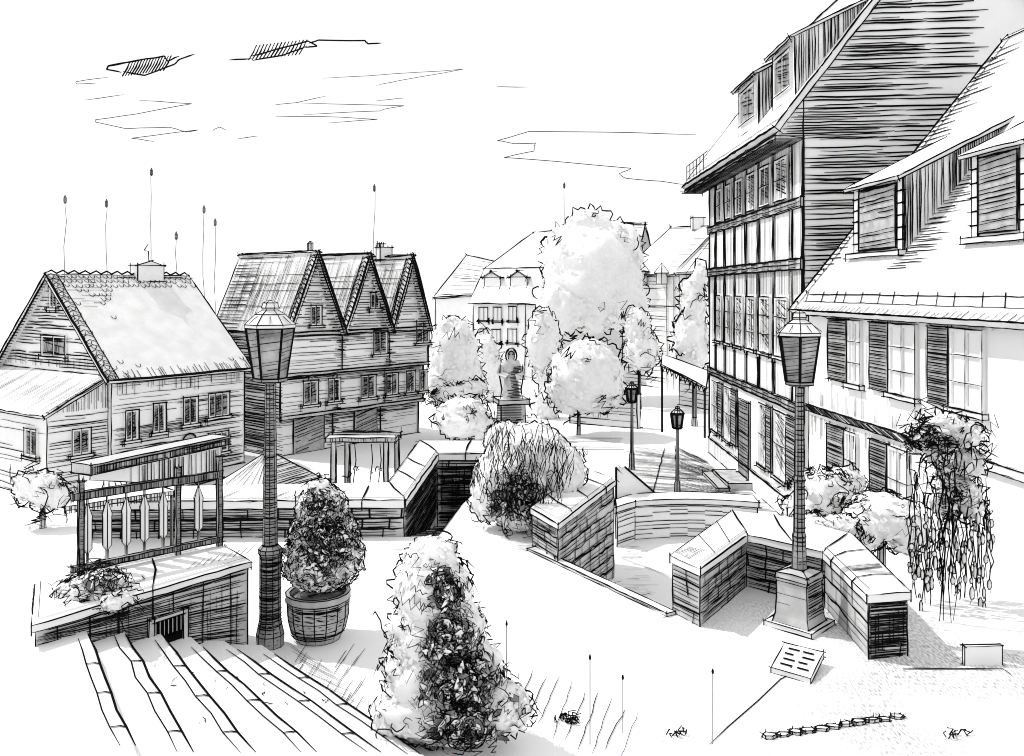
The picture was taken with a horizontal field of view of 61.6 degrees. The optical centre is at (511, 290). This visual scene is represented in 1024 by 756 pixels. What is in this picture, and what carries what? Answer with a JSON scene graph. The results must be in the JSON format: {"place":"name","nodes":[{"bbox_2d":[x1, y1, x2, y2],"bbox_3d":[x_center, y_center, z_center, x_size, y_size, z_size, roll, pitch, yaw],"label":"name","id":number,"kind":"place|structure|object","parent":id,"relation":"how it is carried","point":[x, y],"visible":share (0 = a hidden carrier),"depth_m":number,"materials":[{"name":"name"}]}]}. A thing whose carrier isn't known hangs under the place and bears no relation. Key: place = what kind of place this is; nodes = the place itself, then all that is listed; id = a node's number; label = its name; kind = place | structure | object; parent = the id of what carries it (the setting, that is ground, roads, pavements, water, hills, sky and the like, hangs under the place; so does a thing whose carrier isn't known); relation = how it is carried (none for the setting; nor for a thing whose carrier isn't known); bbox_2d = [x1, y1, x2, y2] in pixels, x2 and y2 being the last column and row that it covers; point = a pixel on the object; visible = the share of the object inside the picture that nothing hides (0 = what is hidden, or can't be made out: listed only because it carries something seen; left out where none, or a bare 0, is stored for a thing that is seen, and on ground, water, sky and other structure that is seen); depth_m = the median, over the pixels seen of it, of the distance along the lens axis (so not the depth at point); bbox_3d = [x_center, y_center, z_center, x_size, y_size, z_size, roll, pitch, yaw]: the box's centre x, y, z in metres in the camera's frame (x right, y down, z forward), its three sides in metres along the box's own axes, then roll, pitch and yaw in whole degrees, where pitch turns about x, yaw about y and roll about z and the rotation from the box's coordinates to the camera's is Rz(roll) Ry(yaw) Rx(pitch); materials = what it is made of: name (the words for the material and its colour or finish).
{"place":"outdoors","nodes":[
{"label":"outdoors","id":0,"kind":"place"},
{"bbox_2d":[63,476,173,544],"bbox_3d":[-5.616,3.288,12.498,1.401,0.942,1.570,0,0,-18],"label":"canvas shelter","id":1,"kind":"object","parent":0,"point":[120,498],"visible":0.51,"depth_m":12.32,"materials":[{"name":"white fabric"}]},
{"bbox_2d":[106,54,193,76],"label":"cloud","id":2,"kind":"structure","parent":0,"point":[144,59],"depth_m":478.96,"materials":[{"name":"fabric"}]},
{"bbox_2d":[88,95,255,141],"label":"cloud","id":3,"kind":"structure","parent":0,"point":[154,127],"depth_m":481.98,"materials":[{"name":"fabric"}]},
{"bbox_2d":[214,449,322,484],"bbox_3d":[-6.225,5.873,21.980,1.986,3.786,1.973,0,0,26],"label":"market kiosk","id":4,"kind":"object","parent":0,"point":[288,472],"visible":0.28,"depth_m":21.67,"materials":[{"name":"fabric"}]},
{"bbox_2d":[230,39,380,60],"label":"cloud","id":5,"kind":"structure","parent":0,"point":[281,48],"depth_m":478.78,"materials":[{"name":"fabric"}]},
{"bbox_2d":[276,96,403,122],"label":"cloud","id":6,"kind":"structure","parent":0,"point":[341,112],"depth_m":482.67,"materials":[{"name":"fabric"}]},
{"bbox_2d":[0,293,777,537],"bbox_3d":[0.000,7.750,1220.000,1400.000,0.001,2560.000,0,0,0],"label":"square ground","id":7,"kind":"structure","parent":0,"point":[15,519],"depth_m":43.39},
{"bbox_2d":[9,459,76,528],"bbox_3d":[-15.283,6.669,28.036,2.513,2.201,1.515,0,0,24],"label":"leafy tree","id":8,"kind":"object","parent":7,"relation":"on","point":[44,492],"visible":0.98,"depth_m":27.75,"materials":[{"name":"white plant"}]},
{"bbox_2d":[0,244,250,494],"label":"tiled house","id":9,"kind":"structure","parent":7,"relation":"on","point":[142,355],"depth_m":35.60,"materials":[{"name":"white paint"}]},
{"bbox_2d":[48,286,57,307],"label":"window","id":10,"kind":"structure","parent":9,"relation":"in","point":[51,297],"depth_m":35.93,"materials":[{"name":"white paint"}]},
{"bbox_2d":[40,335,66,357],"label":"window","id":11,"kind":"structure","parent":9,"relation":"in","point":[57,347],"depth_m":35.80,"materials":[{"name":"white glass"}]},
{"bbox_2d":[124,409,139,440],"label":"window","id":12,"kind":"structure","parent":9,"relation":"in","point":[131,418],"depth_m":34.00,"materials":[{"name":"grey glass"}]},
{"bbox_2d":[152,401,167,432],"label":"window","id":13,"kind":"structure","parent":9,"relation":"in","point":[160,417],"depth_m":34.97,"materials":[{"name":"grey glass"}]},
{"bbox_2d":[182,395,198,424],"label":"window","id":14,"kind":"structure","parent":9,"relation":"in","point":[187,407],"depth_m":36.14,"materials":[{"name":"grey glass"}]},
{"bbox_2d":[207,390,230,417],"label":"window","id":15,"kind":"structure","parent":9,"relation":"in","point":[223,411],"depth_m":37.30,"materials":[{"name":"grey glass"}]},
{"bbox_2d":[70,433,232,485],"bbox_3d":[-11.018,6.353,26.683,1.025,3.071,5.474,0,0,26],"label":"market stall","id":16,"kind":"object","parent":7,"relation":"on","point":[195,455],"visible":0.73,"depth_m":26.51,"materials":[{"name":"white paint"}]},
{"bbox_2d":[217,241,434,455],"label":"gabled house","id":17,"kind":"structure","parent":7,"relation":"on","point":[359,359],"depth_m":42.52,"materials":[{"name":"white paint"}]},
{"bbox_2d":[302,379,319,405],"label":"window","id":18,"kind":"structure","parent":17,"relation":"in","point":[308,386],"depth_m":40.78,"materials":[{"name":"grey glass"}]},
{"bbox_2d":[310,304,322,324],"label":"window","id":19,"kind":"structure","parent":17,"relation":"in","point":[317,314],"depth_m":40.54,"materials":[{"name":"grey glass"}]},
{"bbox_2d":[327,377,340,401],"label":"window","id":20,"kind":"structure","parent":17,"relation":"in","point":[329,383],"depth_m":41.80,"materials":[{"name":"grey glass"}]},
{"bbox_2d":[360,374,377,397],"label":"window","id":21,"kind":"structure","parent":17,"relation":"in","point":[365,382],"depth_m":43.44,"materials":[{"name":"grey glass"}]},
{"bbox_2d":[369,292,380,307],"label":"window","id":22,"kind":"structure","parent":17,"relation":"in","point":[372,305],"depth_m":43.29,"materials":[{"name":"glass"}]},
{"bbox_2d":[372,329,388,353],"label":"window","id":23,"kind":"structure","parent":17,"relation":"in","point":[379,346],"depth_m":43.55,"materials":[{"name":"grey glass"}]},
{"bbox_2d":[385,372,398,394],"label":"window","id":24,"kind":"structure","parent":17,"relation":"in","point":[394,377],"depth_m":44.67,"materials":[{"name":"grey glass"}]},
{"bbox_2d":[405,369,415,392],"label":"window","id":25,"kind":"structure","parent":17,"relation":"in","point":[409,375],"depth_m":45.69,"materials":[{"name":"grey glass"}]},
{"bbox_2d":[415,320,429,342],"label":"window","id":26,"kind":"structure","parent":17,"relation":"in","point":[424,339],"depth_m":45.78,"materials":[{"name":"glass"}]},
{"bbox_2d":[418,368,427,390],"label":"window","id":27,"kind":"structure","parent":17,"relation":"in","point":[422,376],"depth_m":46.36,"materials":[{"name":"glass"}]},
{"bbox_2d":[324,427,402,482],"bbox_3d":[-4.572,6.090,26.365,2.344,3.590,1.486,0,0,0],"label":"pergola","id":28,"kind":"object","parent":7,"relation":"on","point":[347,438],"visible":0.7,"depth_m":26.03,"materials":[{"name":"white wood"}]},
{"bbox_2d":[420,373,489,440],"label":"hedge bush","id":29,"kind":"object","parent":7,"relation":"on","point":[473,386],"visible":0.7,"depth_m":43.38,"materials":[{"name":"white plant"}]},
{"bbox_2d":[424,315,486,406],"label":"leafy tree","id":30,"kind":"object","parent":7,"relation":"on","point":[453,350],"visible":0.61,"depth_m":51.04,"materials":[{"name":"white plant"}]},
{"bbox_2d":[432,253,493,329],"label":"house","id":31,"kind":"structure","parent":7,"relation":"on","point":[453,295],"depth_m":91.23,"materials":[{"name":"white paint"}]},
{"bbox_2d":[428,393,497,440],"bbox_3d":[-2.177,6.167,37.931,2.729,3.220,2.749,0,0,43],"label":"ball bush","id":32,"kind":"object","parent":7,"relation":"on","point":[462,418],"visible":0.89,"depth_m":37.25,"materials":[{"name":"white plant"}]},
{"bbox_2d":[476,321,504,401],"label":"leafy tree","id":33,"kind":"object","parent":7,"relation":"on","point":[490,356],"visible":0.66,"depth_m":59.22,"materials":[{"name":"white plant"}]},
{"bbox_2d":[491,346,530,425],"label":"statue","id":34,"kind":"object","parent":7,"relation":"on","point":[511,402],"visible":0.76,"depth_m":44.60,"materials":[{"name":"stone"}]},
{"bbox_2d":[520,305,564,418],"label":"leafy tree","id":35,"kind":"object","parent":7,"relation":"on","point":[543,339],"visible":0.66,"depth_m":54.16,"materials":[{"name":"white plant"}]},
{"bbox_2d":[468,230,621,380],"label":"mansard house","id":36,"kind":"structure","parent":7,"relation":"on","point":[503,300],"depth_m":75.99,"materials":[{"name":"white paint"}]},
{"bbox_2d":[478,307,488,319],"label":"window","id":37,"kind":"structure","parent":36,"relation":"in","point":[483,312],"depth_m":77.16,"materials":[{"name":"glass"}]},
{"bbox_2d":[493,307,501,320],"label":"window","id":38,"kind":"structure","parent":36,"relation":"in","point":[497,310],"depth_m":75.98,"materials":[{"name":"glass"}]},
{"bbox_2d":[507,328,516,343],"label":"window","id":39,"kind":"structure","parent":36,"relation":"in","point":[511,333],"depth_m":74.88,"materials":[{"name":"glass"}]},
{"bbox_2d":[508,305,516,321],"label":"window","id":40,"kind":"structure","parent":36,"relation":"in","point":[512,310],"depth_m":74.84,"materials":[{"name":"glass"}]},
{"bbox_2d":[534,332,627,434],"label":"round tree","id":41,"kind":"object","parent":7,"relation":"on","point":[587,376],"visible":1,"depth_m":44.90,"materials":[{"name":"white plant"}]},
{"bbox_2d":[532,203,650,338],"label":"leafy tree","id":42,"kind":"object","parent":7,"relation":"on","point":[593,260],"visible":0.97,"depth_m":59.58,"materials":[{"name":"white plant"}]},
{"bbox_2d":[569,389,642,428],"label":"street wall","id":43,"kind":"structure","parent":7,"relation":"on","point":[619,417],"depth_m":48.52,"materials":[{"name":"white paint"}]},
{"bbox_2d":[621,221,650,251],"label":"house","id":44,"kind":"structure","parent":7,"relation":"on","point":[641,229],"depth_m":83.90,"materials":[{"name":"white paint"}]},
{"bbox_2d":[618,300,664,408],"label":"leafy tree","id":45,"kind":"object","parent":7,"relation":"on","point":[641,352],"visible":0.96,"depth_m":55.42,"materials":[{"name":"white plant"}]},
{"bbox_2d":[622,216,708,390],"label":"turreted house","id":46,"kind":"structure","parent":7,"relation":"on","point":[670,250],"depth_m":68.50,"materials":[{"name":"white paint"}]},
{"bbox_2d":[660,350,708,437],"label":"shop awning","id":47,"kind":"object","parent":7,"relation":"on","point":[694,374],"visible":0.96,"depth_m":46.51,"materials":[{"name":"fabric"}]},
{"bbox_2d":[666,258,708,426],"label":"columnar tree","id":48,"kind":"object","parent":7,"relation":"on","point":[690,332],"visible":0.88,"depth_m":48.45,"materials":[{"name":"white plant"}]},
{"bbox_2d":[672,236,708,409],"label":"narrow house","id":49,"kind":"structure","parent":7,"relation":"on","point":[685,269],"depth_m":57.38,"materials":[{"name":"white paint"}]},
{"bbox_2d":[681,0,1023,515],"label":"tall house","id":50,"kind":"structure","parent":7,"relation":"on","point":[836,97],"depth_m":28.00,"materials":[{"name":"white paint"}]},
{"bbox_2d":[711,379,716,431],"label":"window","id":51,"kind":"structure","parent":50,"relation":"in","point":[713,383],"depth_m":39.94,"materials":[{"name":"white glass"}]},
{"bbox_2d":[715,188,721,223],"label":"window","id":52,"kind":"structure","parent":50,"relation":"in","point":[718,193],"depth_m":39.10,"materials":[{"name":"grey glass"}]},
{"bbox_2d":[715,295,721,340],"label":"window","id":53,"kind":"structure","parent":50,"relation":"in","point":[718,298],"depth_m":39.11,"materials":[{"name":"white glass"}]},
{"bbox_2d":[723,385,730,441],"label":"window","id":54,"kind":"structure","parent":50,"relation":"in","point":[727,389],"depth_m":37.22,"materials":[{"name":"white glass"}]},
{"bbox_2d":[724,182,731,220],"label":"window","id":55,"kind":"structure","parent":50,"relation":"in","point":[728,185],"depth_m":37.10,"materials":[{"name":"grey glass"}]},
{"bbox_2d":[724,295,731,342],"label":"window","id":56,"kind":"structure","parent":50,"relation":"in","point":[727,298],"depth_m":37.10,"materials":[{"name":"white glass"}]},
{"bbox_2d":[734,177,743,216],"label":"window","id":57,"kind":"structure","parent":50,"relation":"in","point":[739,183],"depth_m":35.19,"materials":[{"name":"white glass"}]},
{"bbox_2d":[734,296,743,346],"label":"window","id":58,"kind":"structure","parent":50,"relation":"in","point":[739,300],"depth_m":35.32,"materials":[{"name":"white glass"}]},
{"bbox_2d":[736,397,750,480],"bbox_3d":[9.310,5.943,34.413,0.322,3.206,1.798,0,0,0],"label":"door","id":59,"kind":"structure","parent":50,"relation":"in","point":[744,407],"depth_m":34.28,"materials":[{"name":"grey wood"}]},
{"bbox_2d":[745,170,755,213],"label":"window","id":60,"kind":"structure","parent":50,"relation":"in","point":[750,178],"depth_m":33.46,"materials":[{"name":"white glass"}]},
{"bbox_2d":[745,295,755,349],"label":"window","id":61,"kind":"structure","parent":50,"relation":"in","point":[749,299],"depth_m":33.46,"materials":[{"name":"white glass"}]},
{"bbox_2d":[758,402,765,467],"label":"window","id":62,"kind":"structure","parent":50,"relation":"in","point":[761,432],"depth_m":31.78,"materials":[{"name":"white glass"}]},
{"bbox_2d":[758,162,770,208],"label":"window","id":63,"kind":"structure","parent":50,"relation":"in","point":[765,170],"depth_m":31.51,"materials":[{"name":"white glass"}]},
{"bbox_2d":[758,296,770,353],"bbox_3d":[9.275,1.274,31.532,0.101,2.186,1.485,0,0,1],"label":"window","id":64,"kind":"structure","parent":50,"relation":"in","point":[764,301],"depth_m":31.51,"materials":[{"name":"white glass"}]},
{"bbox_2d":[772,408,785,482],"bbox_3d":[9.251,5.347,29.627,0.099,2.411,1.528,0,0,1],"label":"window","id":65,"kind":"structure","parent":50,"relation":"in","point":[778,432],"depth_m":29.83,"materials":[{"name":"white glass"}]},
{"bbox_2d":[773,154,787,202],"bbox_3d":[9.250,-3.788,29.548,0.099,1.569,1.594,0,0,1],"label":"window","id":66,"kind":"structure","parent":50,"relation":"in","point":[780,164],"depth_m":29.52,"materials":[{"name":"white glass"}]},
{"bbox_2d":[773,297,788,356],"bbox_3d":[9.250,1.276,29.546,0.099,2.158,1.611,0,0,1],"label":"window","id":67,"kind":"structure","parent":50,"relation":"in","point":[783,302],"depth_m":29.57,"materials":[{"name":"white glass"}]},
{"bbox_2d":[787,28,1023,593],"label":"shuttered house","id":68,"kind":"structure","parent":7,"relation":"on","point":[910,295],"depth_m":19.18,"materials":[{"name":"white paint"}]},
{"bbox_2d":[843,429,858,473],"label":"window","id":69,"kind":"structure","parent":68,"relation":"in","point":[850,454],"depth_m":21.40,"materials":[{"name":"white glass"}]},
{"bbox_2d":[846,320,862,385],"bbox_3d":[8.475,1.539,21.249,0.111,1.674,0.751,0,0,-4],"label":"window","id":70,"kind":"structure","parent":68,"relation":"in","point":[854,330],"depth_m":21.21,"materials":[{"name":"white glass"}]},
{"bbox_2d":[886,444,909,502],"bbox_3d":[8.641,4.256,19.175,0.123,1.522,0.899,0,0,-4],"label":"window","id":71,"kind":"structure","parent":68,"relation":"in","point":[897,473],"depth_m":19.18,"materials":[{"name":"white paint"}]},
{"bbox_2d":[887,322,917,398],"bbox_3d":[8.662,1.544,19.002,0.144,1.639,1.199,0,0,-4],"label":"window","id":72,"kind":"structure","parent":68,"relation":"in","point":[902,338],"depth_m":18.97,"materials":[{"name":"white glass"}]},
{"bbox_2d":[948,327,985,413],"bbox_3d":[8.841,1.541,16.664,0.138,1.658,1.122,0,0,-4],"label":"window","id":73,"kind":"structure","parent":68,"relation":"in","point":[967,347],"depth_m":16.63,"materials":[{"name":"white glass"}]},
{"bbox_2d":[333,69,462,85],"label":"cloud","id":74,"kind":"structure","parent":0,"point":[406,79],"depth_m":482.28,"materials":[{"name":"fabric"}]},
{"bbox_2d":[0,0,834,295],"label":"sky","id":75,"kind":"structure","parent":0,"point":[446,187],"materials":[{"name":"white"}]},
{"bbox_2d":[0,496,1023,755],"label":"terrace ground","id":76,"kind":"structure","parent":0,"point":[562,624],"depth_m":8.62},
{"bbox_2d":[30,544,253,646],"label":"parapet wall","id":77,"kind":"structure","parent":76,"relation":"on","point":[199,596],"depth_m":8.38,"materials":[{"name":"grey stone"}]},
{"bbox_2d":[48,558,144,631],"bbox_3d":[-3.852,2.789,7.894,1.106,0.630,0.827,0,0,0],"label":"creeping plant","id":78,"kind":"object","parent":77,"relation":"on","point":[109,587],"visible":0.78,"depth_m":7.82,"materials":[{"name":"white plant"}]},
{"bbox_2d":[66,454,225,575],"bbox_3d":[-3.727,2.344,8.887,1.621,1.108,0.139,0,0,-44],"label":"iron railing","id":79,"kind":"object","parent":77,"relation":"on","point":[81,494],"visible":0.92,"depth_m":8.82,"materials":[{"name":"grey metal"}]},
{"bbox_2d":[0,621,422,755],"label":"stone steps","id":80,"kind":"structure","parent":76,"relation":"on","point":[81,694],"depth_m":6.77,"materials":[{"name":"white stone"}]},
{"bbox_2d":[244,300,295,649],"bbox_3d":[-2.553,1.932,9.068,0.514,3.649,0.516,0,0,0],"label":"street lamp","id":81,"kind":"object","parent":76,"relation":"on","point":[269,328],"visible":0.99,"depth_m":8.99,"materials":[{"name":"grey metal"}]},
{"bbox_2d":[74,440,485,538],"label":"parapet wall","id":82,"kind":"structure","parent":76,"relation":"on","point":[425,487],"depth_m":13.26,"materials":[{"name":"grey stone"}]},
{"bbox_2d":[281,472,366,645],"bbox_3d":[-2.048,2.860,9.264,0.940,1.794,0.955,0,0,0],"label":"potted bush","id":83,"kind":"object","parent":76,"relation":"on","point":[321,565],"visible":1,"depth_m":9.01,"materials":[{"name":"grey plant"}]},
{"bbox_2d":[410,526,444,536],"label":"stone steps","id":84,"kind":"structure","parent":76,"relation":"on","point":[430,530],"depth_m":14.57,"materials":[{"name":"stone"}]},
{"bbox_2d":[368,529,541,755],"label":"cone bush","id":85,"kind":"object","parent":76,"relation":"on","point":[446,683],"visible":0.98,"depth_m":6.86,"materials":[{"name":"white plant"}]},
{"bbox_2d":[464,415,588,538],"bbox_3d":[0.239,2.944,13.625,1.994,2.122,2.005,0,0,0],"label":"spiky bush","id":86,"kind":"object","parent":76,"relation":"on","point":[520,471],"visible":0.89,"depth_m":13.15,"materials":[{"name":"white plant"}]},
{"bbox_2d":[554,710,580,723],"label":"grass tuft","id":87,"kind":"object","parent":76,"relation":"on","point":[570,719],"visible":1,"depth_m":7.46,"materials":[{"name":"black plant"}]},
{"bbox_2d":[528,468,615,580],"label":"parapet wall","id":88,"kind":"structure","parent":76,"relation":"on","point":[577,527],"depth_m":12.93,"materials":[{"name":"grey stone"}]},
{"bbox_2d":[526,545,675,617],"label":"terrace kerb","id":89,"kind":"structure","parent":76,"relation":"on","point":[665,611],"depth_m":10.87,"materials":[{"name":"stone"}]},
{"bbox_2d":[710,676,785,743],"bbox_3d":[2.190,3.744,7.770,0.051,0.010,1.777,0,0,41],"label":"ground cable","id":90,"kind":"object","parent":76,"relation":"on","point":[749,707],"visible":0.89,"depth_m":7.70,"materials":[{"name":"plastic"}]},
{"bbox_2d":[669,509,911,659],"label":"parapet wall","id":91,"kind":"structure","parent":76,"relation":"on","point":[718,565],"depth_m":9.89,"materials":[{"name":"grey stone"}]},
{"bbox_2d":[769,641,825,683],"bbox_3d":[2.817,3.683,8.508,0.443,0.186,0.557,0,0,35],"label":"info plaque","id":92,"kind":"object","parent":76,"relation":"on","point":[797,662],"visible":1,"depth_m":8.46,"materials":[{"name":"stone"}]},
{"bbox_2d":[762,310,836,639],"bbox_3d":[3.227,2.017,9.632,0.636,3.579,0.649,0,0,43],"label":"street lamp","id":93,"kind":"object","parent":76,"relation":"on","point":[799,604],"visible":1,"depth_m":9.52,"materials":[{"name":"metal"}]},
{"bbox_2d":[759,712,905,739],"bbox_3d":[2.770,3.737,7.360,1.431,0.108,0.122,0,0,-15],"label":"stone edging","id":94,"kind":"object","parent":76,"relation":"on","point":[800,731],"visible":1,"depth_m":7.34,"materials":[{"name":"grey stone"}]},
{"bbox_2d":[896,396,998,622],"bbox_3d":[5.117,2.585,10.252,1.383,2.691,0.921,0,0,-30],"label":"trailing shrub","id":95,"kind":"object","parent":76,"relation":"on","point":[951,442],"visible":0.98,"depth_m":10.15,"materials":[{"name":"white plant"}]},
{"bbox_2d":[903,643,1009,673],"bbox_3d":[4.400,3.659,8.520,1.071,0.237,0.325,0,0,0],"label":"blank panel","id":96,"kind":"object","parent":76,"relation":"on","point":[982,654],"visible":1,"depth_m":8.59,"materials":[{"name":"white paint"}]},
{"bbox_2d":[497,86,694,184],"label":"cloud","id":97,"kind":"structure","parent":0,"point":[580,163],"depth_m":481.29,"materials":[{"name":"fabric"}]},
{"bbox_2d":[611,530,691,608],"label":"landing ground","id":98,"kind":"structure","parent":0,"point":[641,567],"depth_m":14.89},
{"bbox_2d":[615,465,654,497],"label":"ramp wall","id":99,"kind":"structure","parent":98,"relation":"on","point":[628,481],"depth_m":16.98,"materials":[{"name":"stone"}]},
{"bbox_2d":[615,491,761,546],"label":"parapet wall","id":100,"kind":"structure","parent":98,"relation":"on","point":[660,515],"depth_m":16.61,"materials":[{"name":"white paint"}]},
{"bbox_2d":[566,437,774,510],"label":"street paving","id":101,"kind":"structure","parent":0,"point":[654,470],"depth_m":37.47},
{"bbox_2d":[625,381,638,469],"bbox_3d":[5.169,5.838,37.001,0.649,3.824,0.649,0,0,0],"label":"street lamp","id":102,"kind":"object","parent":101,"relation":"on","point":[631,390],"visible":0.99,"depth_m":36.92,"materials":[{"name":"grey metal"}]},
{"bbox_2d":[670,406,684,491],"bbox_3d":[6.069,5.994,31.500,0.586,3.511,0.586,0,0,0],"label":"street lamp","id":103,"kind":"object","parent":101,"relation":"on","point":[677,413],"visible":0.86,"depth_m":31.42,"materials":[{"name":"grey metal"}]},
{"bbox_2d":[895,575,963,593],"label":"garden bank","id":104,"kind":"structure","parent":0,"point":[907,582],"depth_m":17.44,"materials":[{"name":"white"}]},
{"bbox_2d":[775,464,857,517],"bbox_3d":[5.123,4.344,14.457,1.410,2.833,1.271,0,0,-22],"label":"round shrub","id":105,"kind":"object","parent":104,"relation":"on","point":[825,490],"visible":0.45,"depth_m":14.15,"materials":[{"name":"white plant"}]},
{"bbox_2d":[786,501,866,540],"bbox_3d":[4.600,4.223,12.446,1.359,2.271,0.924,0,0,-12],"label":"round shrub","id":106,"kind":"object","parent":104,"relation":"on","point":[839,521],"visible":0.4,"depth_m":12.41,"materials":[{"name":"white plant"}]},
{"bbox_2d":[828,460,872,499],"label":"round shrub","id":107,"kind":"object","parent":104,"relation":"on","point":[856,478],"visible":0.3,"depth_m":16.30,"materials":[{"name":"white plant"}]},
{"bbox_2d":[834,486,936,565],"bbox_3d":[5.767,4.440,13.576,1.536,2.638,1.401,0,0,0],"label":"round shrub","id":108,"kind":"object","parent":104,"relation":"on","point":[882,516],"visible":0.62,"depth_m":13.21,"materials":[{"name":"white plant"}]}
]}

